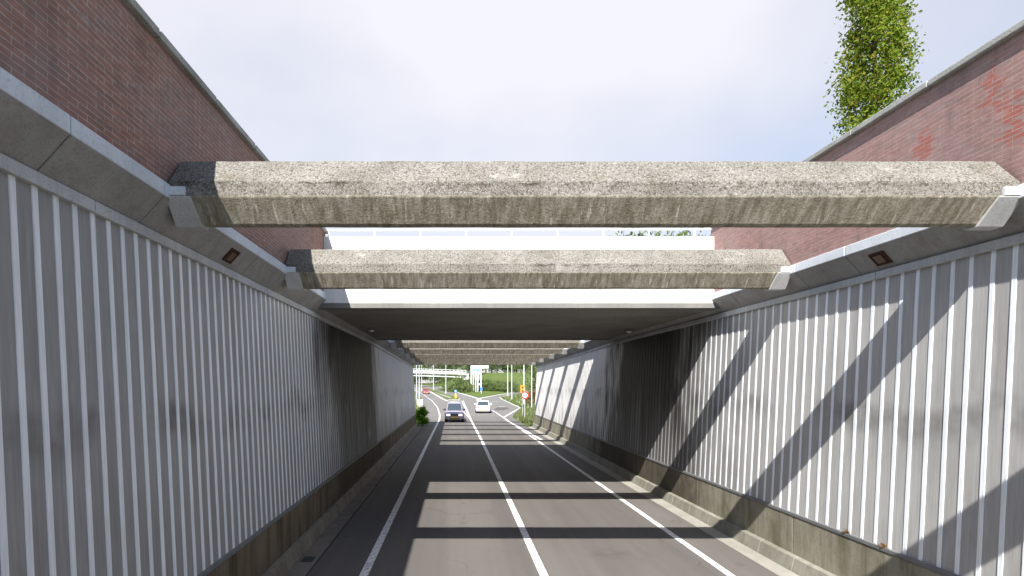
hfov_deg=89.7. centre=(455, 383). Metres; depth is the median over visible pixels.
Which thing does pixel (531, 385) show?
lamp post
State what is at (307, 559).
drain cover
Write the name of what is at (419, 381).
lamp post
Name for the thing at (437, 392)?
grass
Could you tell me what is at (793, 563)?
kerb
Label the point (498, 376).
ground
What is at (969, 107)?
brick wall
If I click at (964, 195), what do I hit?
concrete beam
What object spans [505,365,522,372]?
tree
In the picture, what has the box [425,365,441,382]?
tree
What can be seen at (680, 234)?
tree
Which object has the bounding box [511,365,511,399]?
lamp post
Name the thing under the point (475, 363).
concrete beam
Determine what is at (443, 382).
shrub
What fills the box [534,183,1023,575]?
retaining wall
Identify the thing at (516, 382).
shrub
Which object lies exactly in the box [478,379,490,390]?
shrub
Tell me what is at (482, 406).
car
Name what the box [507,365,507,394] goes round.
lamp post
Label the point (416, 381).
lamp post
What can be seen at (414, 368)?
tree
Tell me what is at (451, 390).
shrub
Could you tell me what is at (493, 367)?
tree
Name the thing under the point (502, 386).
shrub
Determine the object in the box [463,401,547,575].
lane marking
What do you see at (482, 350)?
concrete beam
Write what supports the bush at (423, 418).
on the ground at (498, 376)
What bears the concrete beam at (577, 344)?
on the retaining wall at (175, 400)
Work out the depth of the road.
12.47 m
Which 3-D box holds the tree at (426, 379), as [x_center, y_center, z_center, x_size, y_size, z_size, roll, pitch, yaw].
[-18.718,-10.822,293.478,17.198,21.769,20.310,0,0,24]
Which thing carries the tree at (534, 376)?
on the ground at (498, 376)
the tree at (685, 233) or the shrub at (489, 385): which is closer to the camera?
the tree at (685, 233)
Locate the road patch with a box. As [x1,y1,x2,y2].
[494,407,508,409]
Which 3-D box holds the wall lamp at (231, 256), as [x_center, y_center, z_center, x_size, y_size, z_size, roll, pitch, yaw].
[-3.188,-1.819,7.250,0.174,0.186,0.260,0,0,0]
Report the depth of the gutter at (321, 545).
12.42 m
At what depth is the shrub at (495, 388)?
152.08 m
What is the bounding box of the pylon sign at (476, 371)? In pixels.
[471,366,488,391]
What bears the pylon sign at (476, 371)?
on the ground at (498, 376)
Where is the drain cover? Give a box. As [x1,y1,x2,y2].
[299,556,317,562]
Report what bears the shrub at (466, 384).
on the ground at (498, 376)
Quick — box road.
[307,384,777,575]
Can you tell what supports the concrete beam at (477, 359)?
on the retaining wall at (175, 400)
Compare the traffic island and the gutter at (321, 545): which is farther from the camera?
the traffic island
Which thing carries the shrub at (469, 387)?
on the ground at (498, 376)
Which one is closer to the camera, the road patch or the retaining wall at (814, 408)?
the retaining wall at (814, 408)
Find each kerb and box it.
[261,423,417,575]
[532,423,835,575]
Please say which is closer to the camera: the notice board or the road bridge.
the road bridge
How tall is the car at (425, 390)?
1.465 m
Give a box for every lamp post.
[416,365,416,398]
[419,365,419,398]
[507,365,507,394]
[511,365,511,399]
[523,365,524,402]
[531,365,531,406]
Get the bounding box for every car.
[422,388,429,393]
[443,401,465,421]
[474,400,491,412]
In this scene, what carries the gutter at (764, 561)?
on the ground at (498, 376)
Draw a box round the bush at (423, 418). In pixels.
[415,405,431,425]
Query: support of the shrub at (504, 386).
on the ground at (498, 376)
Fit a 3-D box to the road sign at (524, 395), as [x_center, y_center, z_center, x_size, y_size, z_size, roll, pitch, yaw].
[6.678,1.878,49.675,0.740,3.100,0.139,0,0,0]
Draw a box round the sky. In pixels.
[136,0,1023,382]
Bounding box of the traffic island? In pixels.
[423,388,460,399]
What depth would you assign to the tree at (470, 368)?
259.05 m
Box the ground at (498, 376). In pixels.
[310,373,536,571]
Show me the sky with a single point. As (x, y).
(305, 80)
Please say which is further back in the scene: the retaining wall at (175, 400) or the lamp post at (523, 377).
the lamp post at (523, 377)
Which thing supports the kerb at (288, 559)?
on the ground at (498, 376)
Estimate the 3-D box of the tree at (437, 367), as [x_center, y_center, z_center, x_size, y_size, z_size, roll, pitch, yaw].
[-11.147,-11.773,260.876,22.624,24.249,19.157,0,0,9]
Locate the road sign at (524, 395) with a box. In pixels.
[521,387,528,417]
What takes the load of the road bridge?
on the retaining wall at (175, 400)
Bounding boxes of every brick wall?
[0,0,327,291]
[711,19,1023,292]
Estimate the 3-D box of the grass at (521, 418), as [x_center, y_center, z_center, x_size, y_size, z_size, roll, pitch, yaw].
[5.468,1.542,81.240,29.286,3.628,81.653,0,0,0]
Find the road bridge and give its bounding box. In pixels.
[319,228,718,339]
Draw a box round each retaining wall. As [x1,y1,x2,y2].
[0,67,415,575]
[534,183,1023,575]
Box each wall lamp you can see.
[222,248,239,263]
[868,250,892,266]
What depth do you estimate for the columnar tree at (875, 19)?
13.73 m
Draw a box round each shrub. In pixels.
[436,376,450,390]
[439,380,451,391]
[446,376,462,391]
[450,376,471,391]
[458,378,476,391]
[467,383,476,391]
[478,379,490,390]
[482,378,495,390]
[488,381,500,390]
[496,380,506,391]
[498,380,513,391]
[501,380,518,391]
[509,380,521,391]
[523,388,535,403]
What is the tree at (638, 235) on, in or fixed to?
on the ground at (498, 376)
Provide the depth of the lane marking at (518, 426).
41.09 m
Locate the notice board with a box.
[417,399,422,406]
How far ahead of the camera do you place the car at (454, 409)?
44.14 m
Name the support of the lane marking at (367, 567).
on the road
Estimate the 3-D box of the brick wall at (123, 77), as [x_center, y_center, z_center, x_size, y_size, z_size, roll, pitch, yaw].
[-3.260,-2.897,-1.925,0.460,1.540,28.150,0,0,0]
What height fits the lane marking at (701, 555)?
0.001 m
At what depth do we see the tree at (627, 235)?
43.95 m
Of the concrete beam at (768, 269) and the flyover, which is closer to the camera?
the concrete beam at (768, 269)
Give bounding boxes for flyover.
[413,369,468,381]
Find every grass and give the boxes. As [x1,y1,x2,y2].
[415,390,535,425]
[422,387,458,398]
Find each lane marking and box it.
[359,393,440,575]
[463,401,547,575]
[492,410,734,575]
[499,397,542,439]
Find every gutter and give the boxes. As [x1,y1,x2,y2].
[285,426,421,575]
[529,427,798,575]
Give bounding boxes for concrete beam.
[168,161,1020,229]
[285,249,790,290]
[390,340,584,348]
[399,348,566,353]
[406,354,553,358]
[411,358,543,361]
[415,362,535,364]
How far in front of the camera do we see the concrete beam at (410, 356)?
31.48 m
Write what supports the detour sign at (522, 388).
on the grass at (521, 418)
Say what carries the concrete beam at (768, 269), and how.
on the retaining wall at (175, 400)
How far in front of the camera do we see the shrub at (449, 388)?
156.69 m
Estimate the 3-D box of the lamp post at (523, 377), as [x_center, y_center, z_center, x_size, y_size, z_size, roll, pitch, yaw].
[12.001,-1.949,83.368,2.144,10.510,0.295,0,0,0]
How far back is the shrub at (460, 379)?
150.43 m
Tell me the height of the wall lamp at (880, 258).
0.186 m
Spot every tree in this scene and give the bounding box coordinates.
[413,365,427,383]
[415,365,454,383]
[417,365,432,383]
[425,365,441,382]
[444,365,467,377]
[465,365,487,375]
[487,365,505,372]
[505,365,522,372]
[515,365,536,391]
[609,230,645,236]
[630,230,683,236]
[660,230,702,236]
[684,230,710,236]
[822,0,928,140]
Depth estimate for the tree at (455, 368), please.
261.89 m
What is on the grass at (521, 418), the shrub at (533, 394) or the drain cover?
the shrub at (533, 394)
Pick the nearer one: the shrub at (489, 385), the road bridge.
the road bridge
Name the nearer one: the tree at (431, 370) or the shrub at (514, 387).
the shrub at (514, 387)
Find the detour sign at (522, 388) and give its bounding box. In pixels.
[521,385,524,414]

